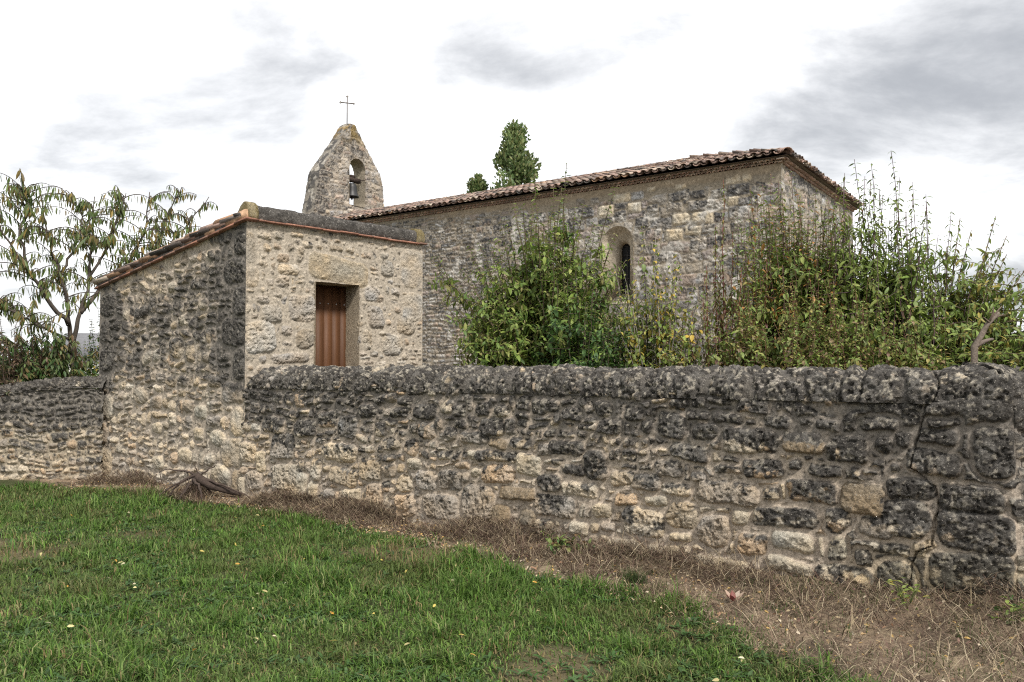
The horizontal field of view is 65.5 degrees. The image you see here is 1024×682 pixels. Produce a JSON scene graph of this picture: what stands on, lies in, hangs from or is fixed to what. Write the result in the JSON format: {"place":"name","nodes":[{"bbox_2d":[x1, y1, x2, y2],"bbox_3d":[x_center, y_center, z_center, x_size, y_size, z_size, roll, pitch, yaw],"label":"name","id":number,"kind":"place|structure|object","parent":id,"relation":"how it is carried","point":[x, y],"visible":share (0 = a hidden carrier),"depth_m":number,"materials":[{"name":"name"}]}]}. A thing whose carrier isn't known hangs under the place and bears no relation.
{"place":"outdoors","nodes":[
{"label":"outdoors","id":0,"kind":"place"},
{"bbox_2d":[463,173,488,193],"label":"evergreen tree","id":1,"kind":"object","parent":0,"point":[476,182],"visible":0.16,"depth_m":58.04,"materials":[{"name":"green plant"}]},
{"bbox_2d":[0,372,1023,681],"bbox_3d":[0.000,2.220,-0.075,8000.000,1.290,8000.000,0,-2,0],"label":"ground","id":2,"kind":"structure","parent":0,"point":[870,636],"depth_m":5.25,"materials":[{"name":"soil"}]},
{"bbox_2d":[0,307,46,396],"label":"withered shrub","id":3,"kind":"object","parent":2,"relation":"on","point":[13,363],"visible":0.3,"depth_m":12.62,"materials":[{"name":"green plant"}]},
{"bbox_2d":[0,376,107,479],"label":"stone wall","id":4,"kind":"structure","parent":2,"relation":"on","point":[50,429],"depth_m":12.12,"materials":[{"name":"grey stone"}]},
{"bbox_2d":[49,333,98,388],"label":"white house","id":5,"kind":"structure","parent":2,"relation":"on","point":[82,338],"depth_m":47.53,"materials":[{"name":"white"}]},
{"bbox_2d":[80,308,99,388],"bbox_3d":[-7.628,0.803,14.638,0.851,2.851,1.003,0,-2,-14],"label":"climbing shrub","id":6,"kind":"object","parent":2,"relation":"on","point":[95,370],"visible":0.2,"depth_m":14.52,"materials":[{"name":"green plant"}]},
{"bbox_2d":[0,169,217,388],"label":"drooping tree","id":7,"kind":"object","parent":2,"relation":"on","point":[58,359],"visible":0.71,"depth_m":13.16,"materials":[{"name":"green plant"}]},
{"bbox_2d":[159,464,247,500],"bbox_3d":[-3.889,1.790,10.080,1.246,0.427,0.465,0,-2,0],"label":"uprooted stump","id":8,"kind":"object","parent":2,"relation":"on","point":[198,479],"visible":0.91,"depth_m":10.09,"materials":[{"name":"wood"}]},
{"bbox_2d":[92,201,427,495],"bbox_3d":[-3.919,0.229,12.350,4.266,3.982,3.053,-1,-2,35],"label":"stone hut","id":9,"kind":"object","parent":2,"relation":"on","point":[201,327],"visible":0.78,"depth_m":11.16,"materials":[{"name":"beige stone"}]},
{"bbox_2d":[315,285,345,366],"bbox_3d":[-2.714,0.419,11.446,0.043,2.440,0.815,-2,-3,44],"label":"door","id":10,"kind":"structure","parent":9,"relation":"in","point":[330,330],"depth_m":11.54,"materials":[{"name":"brown wood"}]},
{"bbox_2d":[0,478,892,681],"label":"grass","id":11,"kind":"structure","parent":2,"relation":"on","point":[296,579],"depth_m":5.41,"materials":[{"name":"green plant"}]},
{"bbox_2d":[490,119,541,189],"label":"evergreen tree","id":12,"kind":"object","parent":2,"relation":"on","point":[515,161],"visible":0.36,"depth_m":55.33,"materials":[{"name":"green plant"}]},
{"bbox_2d":[39,465,1023,681],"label":"dry stalks","id":13,"kind":"object","parent":2,"relation":"on","point":[283,499],"visible":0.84,"depth_m":5.91,"materials":[{"name":"brown plant"}]},
{"bbox_2d":[40,480,1023,681],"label":"leaf litter","id":14,"kind":"object","parent":2,"relation":"on","point":[718,614],"visible":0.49,"depth_m":5.95,"materials":[{"name":"brown plant"}]},
{"bbox_2d":[428,163,652,367],"bbox_3d":[0.344,-0.117,10.118,2.723,4.284,2.313,-1,-2,31],"label":"leafy shrub","id":15,"kind":"object","parent":2,"relation":"on","point":[505,327],"visible":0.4,"depth_m":9.85,"materials":[{"name":"green plant"}]},
{"bbox_2d":[59,483,1023,681],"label":"pebbles","id":16,"kind":"object","parent":2,"relation":"on","point":[750,624],"visible":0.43,"depth_m":5.75,"materials":[{"name":"stone"}]},
{"bbox_2d":[540,529,594,553],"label":"weed","id":17,"kind":"object","parent":2,"relation":"on","point":[560,541],"visible":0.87,"depth_m":6.95,"materials":[{"name":"green plant"}]},
{"bbox_2d":[529,267,634,368],"bbox_3d":[0.934,0.554,9.227,1.551,2.861,1.626,0,-2,0],"label":"dark shrub","id":18,"kind":"object","parent":2,"relation":"on","point":[593,353],"visible":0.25,"depth_m":9.11,"materials":[{"name":"green plant"}]},
{"bbox_2d":[302,95,862,366],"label":"stone church","id":19,"kind":"structure","parent":2,"relation":"on","point":[676,206],"depth_m":20.88,"materials":[{"name":"stone"}]},
{"bbox_2d":[349,174,369,199],"bbox_3d":[-6.116,-6.085,31.600,1.061,0.990,0.744,0,-2,0],"label":"church bell","id":20,"kind":"object","parent":19,"relation":"hanging from","point":[353,193],"visible":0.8,"depth_m":31.49,"materials":[{"name":"grey metal"}]},
{"bbox_2d":[602,226,632,303],"bbox_3d":[2.881,-1.950,20.715,0.905,2.005,0.586,-1,-2,35],"label":"window","id":21,"kind":"structure","parent":19,"relation":"in","point":[623,236],"depth_m":20.84,"materials":[{"name":"stone"}]},
{"bbox_2d":[238,361,1023,608],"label":"stone wall","id":22,"kind":"structure","parent":2,"relation":"on","point":[913,476],"depth_m":6.67,"materials":[{"name":"grey stone"}]},
{"bbox_2d":[619,565,648,586],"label":"grass tuft","id":23,"kind":"object","parent":2,"relation":"on","point":[635,576],"visible":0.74,"depth_m":6.05,"materials":[{"name":"green plant"}]},
{"bbox_2d":[614,222,721,368],"bbox_3d":[1.717,0.292,9.251,1.296,3.376,1.722,0,-2,0],"label":"yellowing shrub","id":24,"kind":"object","parent":2,"relation":"on","point":[645,351],"visible":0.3,"depth_m":9.13,"materials":[{"name":"green plant"}]},
{"bbox_2d":[689,180,770,366],"bbox_3d":[2.405,0.070,8.823,0.926,3.781,1.252,1,-2,-31],"label":"red stemmed plant","id":25,"kind":"object","parent":2,"relation":"on","point":[719,315],"visible":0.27,"depth_m":8.88,"materials":[{"name":"green plant"}]},
{"bbox_2d":[725,590,743,601],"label":"fallen leaf","id":26,"kind":"object","parent":2,"relation":"on","point":[731,595],"visible":0.94,"depth_m":5.56,"materials":[{"name":"beige plant"}]},
{"bbox_2d":[703,171,888,368],"bbox_3d":[2.967,0.012,8.811,2.402,3.906,2.256,1,-2,-24],"label":"tall stemmed plant","id":27,"kind":"object","parent":2,"relation":"on","point":[779,264],"visible":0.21,"depth_m":8.64,"materials":[{"name":"green plant"}]},
{"bbox_2d":[571,553,1023,681],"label":"sparse grass","id":28,"kind":"structure","parent":2,"relation":"on","point":[957,636],"depth_m":5.01,"materials":[{"name":"brown plant"}]},
{"bbox_2d":[657,272,949,370],"bbox_3d":[2.963,0.623,7.662,3.080,2.609,2.258,0,-2,0],"label":"bramble bush","id":29,"kind":"object","parent":2,"relation":"on","point":[820,354],"visible":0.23,"depth_m":7.72,"materials":[{"name":"green plant"}]},
{"bbox_2d":[789,151,977,369],"bbox_3d":[3.971,-0.044,8.535,2.424,4.013,2.411,0,-2,0],"label":"tall stemmed plant","id":30,"kind":"object","parent":2,"relation":"on","point":[883,275],"visible":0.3,"depth_m":8.31,"materials":[{"name":"green plant"}]},
{"bbox_2d":[884,577,928,610],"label":"yellow green weed","id":31,"kind":"object","parent":2,"relation":"on","point":[901,594],"visible":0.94,"depth_m":5.39,"materials":[{"name":"green plant"}]},
{"bbox_2d":[876,216,1023,370],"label":"bush","id":32,"kind":"object","parent":2,"relation":"on","point":[1005,346],"visible":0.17,"depth_m":8.07,"materials":[{"name":"green plant"}]},
{"bbox_2d":[971,306,1004,362],"bbox_3d":[4.357,0.787,7.278,0.419,2.224,0.161,0,-2,-13],"label":"dead trunk","id":33,"kind":"object","parent":2,"relation":"on","point":[978,342],"visible":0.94,"depth_m":7.29,"materials":[{"name":"grey wood"}]},
{"bbox_2d":[968,595,1023,624],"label":"weed","id":34,"kind":"object","parent":2,"relation":"on","point":[1011,608],"visible":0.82,"depth_m":5.06,"materials":[{"name":"green plant"}]},
{"bbox_2d":[0,0,1023,356],"label":"sky","id":35,"kind":"structure","parent":0,"point":[231,103],"materials":[{"name":"white"}]}
]}

